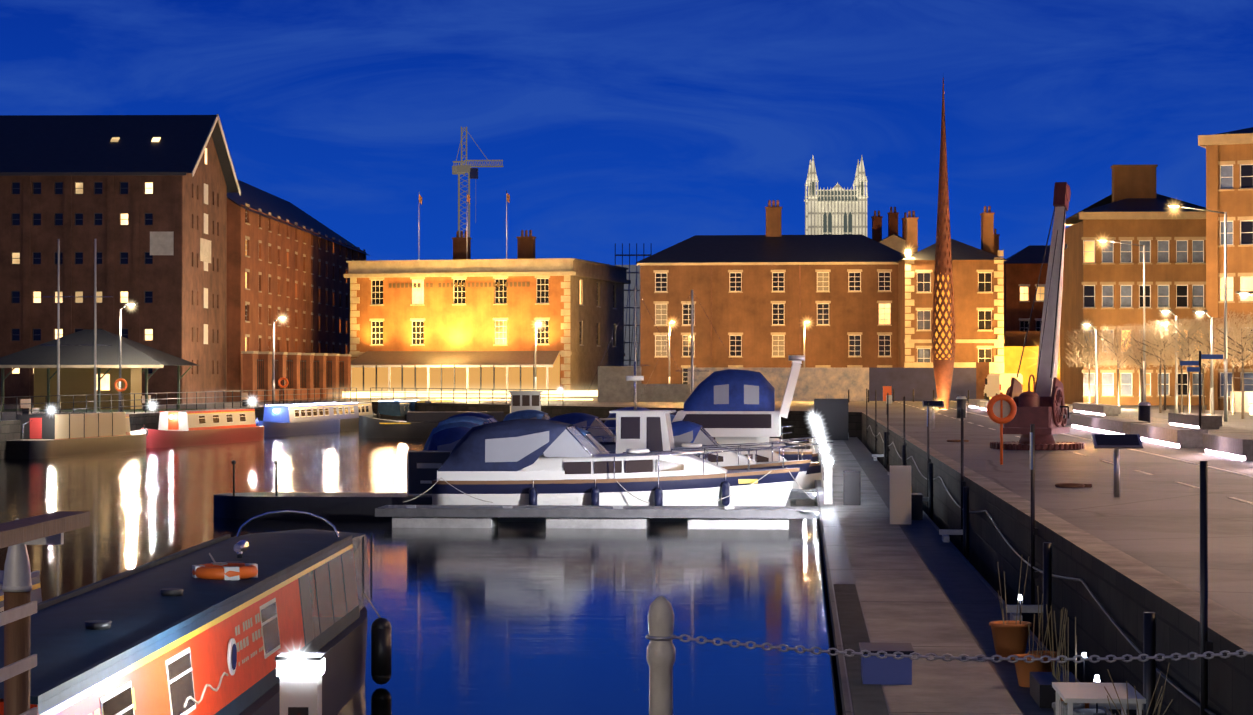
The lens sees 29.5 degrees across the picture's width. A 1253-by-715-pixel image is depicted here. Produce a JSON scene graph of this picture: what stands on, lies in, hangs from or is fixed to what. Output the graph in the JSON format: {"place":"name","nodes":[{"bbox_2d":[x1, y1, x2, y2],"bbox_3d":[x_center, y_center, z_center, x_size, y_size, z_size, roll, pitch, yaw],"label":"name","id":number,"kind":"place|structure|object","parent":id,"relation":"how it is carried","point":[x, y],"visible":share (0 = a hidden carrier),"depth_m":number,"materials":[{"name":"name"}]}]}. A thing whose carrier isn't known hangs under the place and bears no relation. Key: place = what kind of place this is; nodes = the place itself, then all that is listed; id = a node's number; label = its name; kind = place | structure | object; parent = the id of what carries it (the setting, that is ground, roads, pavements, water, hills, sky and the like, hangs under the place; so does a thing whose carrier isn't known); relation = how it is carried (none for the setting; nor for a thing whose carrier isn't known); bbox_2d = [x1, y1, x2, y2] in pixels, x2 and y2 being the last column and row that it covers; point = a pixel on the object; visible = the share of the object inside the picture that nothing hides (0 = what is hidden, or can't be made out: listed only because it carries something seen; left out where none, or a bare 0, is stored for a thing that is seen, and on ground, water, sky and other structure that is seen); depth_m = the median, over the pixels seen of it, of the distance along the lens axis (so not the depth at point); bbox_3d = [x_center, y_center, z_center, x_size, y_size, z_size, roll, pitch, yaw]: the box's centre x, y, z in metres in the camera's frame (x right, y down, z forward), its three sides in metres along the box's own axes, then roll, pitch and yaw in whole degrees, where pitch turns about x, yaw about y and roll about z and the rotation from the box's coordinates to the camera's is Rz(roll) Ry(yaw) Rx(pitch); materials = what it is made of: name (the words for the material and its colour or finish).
{"place":"outdoors","nodes":[
{"label":"outdoors","id":0,"kind":"place"},
{"bbox_2d":[0,114,240,404],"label":"warehouse building","id":1,"kind":"structure","parent":0,"point":[141,200],"depth_m":170.94,"materials":[{"name":"brick"}]},
{"bbox_2d":[227,179,369,401],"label":"warehouse building","id":2,"kind":"structure","parent":0,"point":[286,258],"depth_m":209.84,"materials":[{"name":"red brick"}]},
{"bbox_2d":[275,652,325,714],"bbox_3d":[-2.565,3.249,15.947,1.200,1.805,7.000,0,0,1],"label":"service pedestal","id":3,"kind":"object","parent":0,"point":[301,690],"visible":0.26,"depth_m":18.83,"materials":[{"name":"white metal"}]},
{"bbox_2d":[0,430,842,714],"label":"water","id":4,"kind":"structure","parent":0,"point":[520,618],"depth_m":46.07,"materials":[{"name":"blue liquid"}]},
{"bbox_2d":[0,570,41,612],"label":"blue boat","id":5,"kind":"object","parent":4,"relation":"on","point":[36,595],"visible":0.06,"depth_m":24.79,"materials":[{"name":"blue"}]},
{"bbox_2d":[7,412,147,458],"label":"covered boat","id":6,"kind":"object","parent":4,"relation":"in","point":[52,435],"visible":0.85,"depth_m":116.04,"materials":[{"name":"beige"}]},
{"bbox_2d":[0,510,371,714],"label":"narrowboat","id":7,"kind":"object","parent":4,"relation":"on","point":[217,626],"visible":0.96,"depth_m":22.43,"materials":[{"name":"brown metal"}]},
{"bbox_2d":[364,594,390,684],"bbox_3d":[-3.184,3.619,30.579,0.258,1.140,0.509,0,0,-21],"label":"bow fender","id":8,"kind":"object","parent":7,"relation":"hanging from","point":[380,651],"visible":1,"depth_m":30.36,"materials":[{"name":"black rubber"}]},
{"bbox_2d":[141,408,263,447],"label":"narrowboat","id":9,"kind":"object","parent":4,"relation":"in","point":[182,428],"visible":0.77,"depth_m":134.43,"materials":[{"name":"red"}]},
{"bbox_2d":[255,404,339,436],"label":"narrowboat","id":10,"kind":"object","parent":4,"relation":"in","point":[290,420],"visible":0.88,"depth_m":156.09,"materials":[{"name":"blue"}]},
{"bbox_2d":[214,450,451,519],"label":"boat","id":11,"kind":"object","parent":4,"relation":"on","point":[423,466],"visible":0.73,"depth_m":65.64,"materials":[{"name":"black metal"}]},
{"bbox_2d":[310,402,358,430],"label":"boat","id":12,"kind":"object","parent":4,"relation":"in","point":[347,414],"visible":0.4,"depth_m":167.90,"materials":[{"name":"blue"}]},
{"bbox_2d":[341,402,375,417],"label":"boat","id":13,"kind":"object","parent":4,"relation":"in","point":[365,409],"visible":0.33,"depth_m":174.16,"materials":[{"name":"beige metal"}]},
{"bbox_2d":[373,400,418,420],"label":"boat","id":14,"kind":"object","parent":4,"relation":"on","point":[398,410],"visible":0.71,"depth_m":179.16,"materials":[{"name":"teal"}]},
{"bbox_2d":[405,400,452,420],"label":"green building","id":15,"kind":"structure","parent":4,"relation":"on","point":[412,406],"depth_m":183.22,"materials":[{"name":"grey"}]},
{"bbox_2d":[359,391,542,437],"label":"boat","id":16,"kind":"object","parent":4,"relation":"on","point":[419,424],"visible":0.44,"depth_m":148.59,"materials":[{"name":"grey metal"}]},
{"bbox_2d":[423,422,478,449],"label":"day boat","id":17,"kind":"object","parent":4,"relation":"on","point":[470,425],"depth_m":77.08,"materials":[{"name":"blue fabric"}]},
{"bbox_2d":[448,412,497,422],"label":"day boat","id":18,"kind":"object","parent":4,"relation":"on","point":[491,419],"visible":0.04,"depth_m":96.75,"materials":[{"name":"blue fabric"}]},
{"bbox_2d":[427,427,609,452],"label":"day boat","id":19,"kind":"object","parent":4,"relation":"on","point":[448,439],"depth_m":69.11,"materials":[{"name":"blue fabric"}]},
{"bbox_2d":[437,416,614,441],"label":"day boat","id":20,"kind":"object","parent":4,"relation":"on","point":[477,420],"visible":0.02,"depth_m":87.67,"materials":[{"name":"blue fabric"}]},
{"bbox_2d":[503,410,550,420],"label":"day boat","id":21,"kind":"object","parent":4,"relation":"on","point":[529,414],"visible":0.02,"depth_m":103.45,"materials":[{"name":"blue fabric"}]},
{"bbox_2d":[549,413,614,441],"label":"day boat","id":22,"kind":"object","parent":4,"relation":"on","point":[577,420],"visible":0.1,"depth_m":94.71,"materials":[{"name":"blue fabric"}]},
{"bbox_2d":[375,443,818,529],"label":"finger jetties","id":23,"kind":"object","parent":4,"relation":"on","point":[591,517],"visible":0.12,"depth_m":61.56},
{"bbox_2d":[432,419,804,521],"bbox_3d":[-0.141,3.351,65.250,10.055,3.302,3.575,0,0,4],"label":"motorboat","id":24,"kind":"object","parent":4,"relation":"in","point":[529,462],"visible":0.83,"depth_m":64.14,"materials":[{"name":"white plastic"}]},
{"bbox_2d":[404,467,818,503],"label":"iona mooring lines","id":25,"kind":"object","parent":24,"relation":"attached to","point":[621,486],"visible":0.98,"depth_m":63.63,"materials":[{"name":"beige fabric"}]},
{"bbox_2d":[604,407,649,435],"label":"day boat","id":26,"kind":"object","parent":4,"relation":"on","point":[609,423],"visible":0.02,"depth_m":113.10,"materials":[{"name":"blue fabric"}]},
{"bbox_2d":[576,427,728,464],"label":"day boat","id":27,"kind":"object","parent":4,"relation":"on","point":[588,435],"visible":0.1,"depth_m":70.29,"materials":[{"name":"white"}]},
{"bbox_2d":[575,355,811,461],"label":"motorboat","id":28,"kind":"object","parent":4,"relation":"in","point":[729,406],"visible":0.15,"depth_m":84.72,"materials":[{"name":"white"}]},
{"bbox_2d":[599,362,815,501],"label":"cruiser","id":29,"kind":"object","parent":4,"relation":"in","point":[650,430],"visible":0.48,"depth_m":73.66,"materials":[{"name":"white plastic"}]},
{"bbox_2d":[670,414,791,433],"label":"day boat","id":30,"kind":"object","parent":4,"relation":"on","point":[672,417],"visible":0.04,"depth_m":91.65,"materials":[{"name":"blue"}]},
{"bbox_2d":[670,411,792,445],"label":"day boat","id":31,"kind":"object","parent":4,"relation":"on","point":[675,413],"visible":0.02,"depth_m":103.84,"materials":[{"name":"white"}]},
{"bbox_2d":[671,421,832,488],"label":"day boat","id":32,"kind":"object","parent":4,"relation":"on","point":[686,432],"visible":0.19,"depth_m":78.21,"materials":[{"name":"blue fabric"}]},
{"bbox_2d":[770,435,830,461],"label":"day boat","id":33,"kind":"object","parent":4,"relation":"on","point":[815,457],"visible":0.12,"depth_m":87.64,"materials":[{"name":"white"}]},
{"bbox_2d":[809,437,1089,714],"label":"pontoon","id":34,"kind":"object","parent":4,"relation":"on","point":[921,587],"visible":0.71,"depth_m":35.79,"materials":[{"name":"grey"}]},
{"bbox_2d":[812,419,832,503],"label":"pontoon bollards","id":35,"kind":"object","parent":34,"relation":"on","point":[826,475],"visible":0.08,"depth_m":63.87,"materials":[{"name":"white"}]},
{"bbox_2d":[814,395,1172,714],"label":"dock clutter","id":36,"kind":"object","parent":34,"relation":"on","point":[1064,693],"visible":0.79,"depth_m":26.81,"materials":[{"name":"grey metal"}]},
{"bbox_2d":[342,390,597,399],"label":"light trail","id":37,"kind":"object","parent":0,"point":[580,392],"visible":0.29,"depth_m":194.99,"materials":[{"name":"white"}]},
{"bbox_2d":[452,127,502,236],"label":"tower crane","id":38,"kind":"object","parent":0,"point":[458,169],"visible":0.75,"depth_m":420.32,"materials":[{"name":"silver metal"}]},
{"bbox_2d":[0,397,1252,651],"bbox_3d":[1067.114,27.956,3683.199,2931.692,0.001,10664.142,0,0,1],"label":"ground","id":39,"kind":"structure","parent":0,"point":[1142,529],"depth_m":44.13,"materials":[{"name":"concrete"}]},
{"bbox_2d":[0,511,89,714],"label":"foreground balustrade","id":40,"kind":"object","parent":39,"relation":"on","point":[17,535],"visible":1,"depth_m":8.91,"materials":[{"name":"brown wood"}]},
{"bbox_2d":[41,239,112,412],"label":"masts","id":41,"kind":"object","parent":39,"relation":"on","point":[58,296],"visible":0.83,"depth_m":122.49,"materials":[{"name":"white metal"}]},
{"bbox_2d":[118,303,137,411],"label":"quay lamp","id":42,"kind":"object","parent":39,"relation":"on","point":[120,349],"visible":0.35,"depth_m":138.50,"materials":[{"name":"grey metal"}]},
{"bbox_2d":[0,329,554,419],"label":"quayside","id":43,"kind":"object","parent":39,"relation":"on","point":[315,376],"depth_m":146.64,"materials":[{"name":"grey"}]},
{"bbox_2d":[272,316,287,404],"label":"quay lamp","id":44,"kind":"object","parent":39,"relation":"on","point":[273,386],"visible":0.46,"depth_m":170.41,"materials":[{"name":"grey metal"}]},
{"bbox_2d":[344,190,630,398],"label":"building","id":45,"kind":"structure","parent":39,"relation":"on","point":[462,320],"depth_m":217.18,"materials":[{"name":"brick"}]},
{"bbox_2d":[534,322,541,390],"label":"street lamp","id":46,"kind":"object","parent":39,"relation":"on","point":[535,386],"visible":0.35,"depth_m":195.98,"materials":[{"name":"grey metal"}]},
{"bbox_2d":[0,402,1252,714],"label":"quay walls","id":47,"kind":"structure","parent":39,"relation":"on","point":[1124,602],"depth_m":31.49,"materials":[{"name":"stone"}]},
{"bbox_2d":[615,243,651,364],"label":"scaffold tower","id":48,"kind":"structure","parent":39,"relation":"on","point":[633,273],"depth_m":250.88,"materials":[{"name":"grey metal"}]},
{"bbox_2d":[668,320,675,383],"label":"terrace lamp","id":49,"kind":"object","parent":39,"relation":"on","point":[669,379],"depth_m":197.72,"materials":[{"name":"grey metal"}]},
{"bbox_2d":[803,320,809,367],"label":"terrace lamp","id":50,"kind":"object","parent":39,"relation":"on","point":[804,343],"depth_m":197.47,"materials":[{"name":"grey metal"}]},
{"bbox_2d":[598,331,1059,401],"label":"hoarding","id":51,"kind":"object","parent":39,"relation":"on","point":[812,384],"visible":0.54,"depth_m":195.30,"materials":[{"name":"wood"}]},
{"bbox_2d":[931,78,955,408],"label":"candle sculpture","id":52,"kind":"object","parent":39,"relation":"on","point":[943,337],"visible":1,"depth_m":148.03,"materials":[{"name":"metal"}]},
{"bbox_2d":[645,596,1252,714],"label":"chain barrier","id":53,"kind":"object","parent":39,"relation":"on","point":[660,651],"visible":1,"depth_m":10.18,"materials":[{"name":"white metal"}]},
{"bbox_2d":[896,206,1006,399],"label":"hip roof house","id":54,"kind":"structure","parent":39,"relation":"on","point":[978,284],"depth_m":203.25,"materials":[{"name":"brown brick"}]},
{"bbox_2d":[984,373,1022,399],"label":"parked van","id":55,"kind":"object","parent":39,"relation":"on","point":[996,383],"visible":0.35,"depth_m":188.91,"materials":[{"name":"white paint"}]},
{"bbox_2d":[990,182,1083,449],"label":"steam crane","id":56,"kind":"object","parent":39,"relation":"on","point":[1042,407],"visible":0.92,"depth_m":70.49,"materials":[{"name":"grey metal"}]},
{"bbox_2d":[866,386,1215,714],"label":"quay edge fittings","id":57,"kind":"object","parent":39,"relation":"on","point":[1001,408],"visible":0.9,"depth_m":41.66,"materials":[{"name":"grey metal"}]},
{"bbox_2d":[848,351,1252,428],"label":"street furniture","id":58,"kind":"object","parent":39,"relation":"on","point":[1143,411],"visible":0.81,"depth_m":94.48,"materials":[{"name":"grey metal"}]},
{"bbox_2d":[1057,339,1059,370],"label":"pleached tree","id":59,"kind":"object","parent":39,"relation":"on","point":[1059,357],"visible":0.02,"depth_m":198.93,"materials":[{"name":"beige plant"}]},
{"bbox_2d":[895,401,1252,504],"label":"promenade strips","id":60,"kind":"object","parent":39,"relation":"on","point":[1228,430],"visible":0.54,"depth_m":89.19,"materials":[{"name":"white paint"}]},
{"bbox_2d":[1061,328,1114,402],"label":"pleached tree","id":61,"kind":"object","parent":39,"relation":"on","point":[1088,346],"visible":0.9,"depth_m":163.74,"materials":[{"name":"beige plant"}]},
{"bbox_2d":[1081,323,1097,403],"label":"lantern","id":62,"kind":"object","parent":39,"relation":"on","point":[1096,385],"visible":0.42,"depth_m":149.08,"materials":[{"name":"grey metal"}]},
{"bbox_2d":[969,399,1252,460],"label":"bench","id":63,"kind":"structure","parent":39,"relation":"on","point":[1182,430],"depth_m":79.80,"materials":[{"name":"stone"}]},
{"bbox_2d":[1096,239,1145,401],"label":"quay lamp","id":64,"kind":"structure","parent":39,"relation":"on","point":[1144,370],"depth_m":142.06,"materials":[{"name":"grey metal"}]},
{"bbox_2d":[1098,324,1158,405],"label":"pleached tree","id":65,"kind":"object","parent":39,"relation":"on","point":[1111,352],"visible":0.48,"depth_m":148.97,"materials":[{"name":"beige plant"}]},
{"bbox_2d":[1121,323,1184,409],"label":"pleached tree","id":66,"kind":"object","parent":39,"relation":"on","point":[1134,359],"visible":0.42,"depth_m":144.98,"materials":[{"name":"beige plant"}]},
{"bbox_2d":[1060,127,1252,409],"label":"office blocks","id":67,"kind":"structure","parent":39,"relation":"on","point":[1184,265],"depth_m":166.85,"materials":[{"name":"brick"}]},
{"bbox_2d":[1159,309,1177,412],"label":"lantern","id":68,"kind":"object","parent":39,"relation":"on","point":[1176,380],"visible":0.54,"depth_m":134.03,"materials":[{"name":"grey metal"}]},
{"bbox_2d":[1135,318,1222,412],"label":"pleached tree","id":69,"kind":"object","parent":39,"relation":"on","point":[1160,337],"visible":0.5,"depth_m":134.01,"materials":[{"name":"beige plant"}]},
{"bbox_2d":[1166,204,1227,421],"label":"quay lamp","id":70,"kind":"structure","parent":39,"relation":"on","point":[1225,330],"depth_m":110.13,"materials":[{"name":"grey metal"}]},
{"bbox_2d":[1192,310,1213,414],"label":"lantern","id":71,"kind":"object","parent":39,"relation":"on","point":[1211,388],"visible":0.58,"depth_m":119.08,"materials":[{"name":"grey metal"}]},
{"bbox_2d":[1163,316,1251,413],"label":"pleached tree","id":72,"kind":"object","parent":39,"relation":"on","point":[1196,339],"visible":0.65,"depth_m":129.93,"materials":[{"name":"beige plant"}]},
{"bbox_2d":[1214,311,1252,418],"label":"pleached tree","id":73,"kind":"object","parent":39,"relation":"on","point":[1243,344],"visible":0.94,"depth_m":117.09,"materials":[{"name":"beige plant"}]},
{"bbox_2d":[1235,291,1252,296],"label":"lantern","id":74,"kind":"object","parent":39,"relation":"on","point":[1244,292],"depth_m":104.07,"materials":[{"name":"grey"}]},
{"bbox_2d":[0,0,1252,264],"label":"sky","id":75,"kind":"structure","parent":0,"point":[664,124],"materials":[{"name":"blue"}]},
{"bbox_2d":[49,205,1245,666],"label":"lights","id":76,"kind":"object","parent":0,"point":[297,659],"visible":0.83,"depth_m":192.99},
{"bbox_2d":[580,286,737,419],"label":"marina yacht masts","id":77,"kind":"object","parent":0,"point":[692,370],"visible":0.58,"depth_m":98.92,"materials":[{"name":"white metal"}]},
{"bbox_2d":[636,200,905,383],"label":"brick building","id":78,"kind":"structure","parent":0,"point":[761,298],"depth_m":211.01,"materials":[{"name":"brown brick"}]},
{"bbox_2d":[804,156,867,236],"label":"cathedral tower","id":79,"kind":"structure","parent":0,"point":[837,209],"depth_m":598.92,"materials":[{"name":"grey stone"}]},
{"bbox_2d":[871,207,1049,330],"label":"back street houses","id":80,"kind":"structure","parent":0,"point":[1022,268],"depth_m":258.91,"materials":[{"name":"red brick"}]},
{"bbox_2d":[1249,403,1252,414],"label":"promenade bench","id":81,"kind":"object","parent":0,"point":[1250,410],"visible":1,"depth_m":126.88,"materials":[{"name":"white wood"}]}
]}

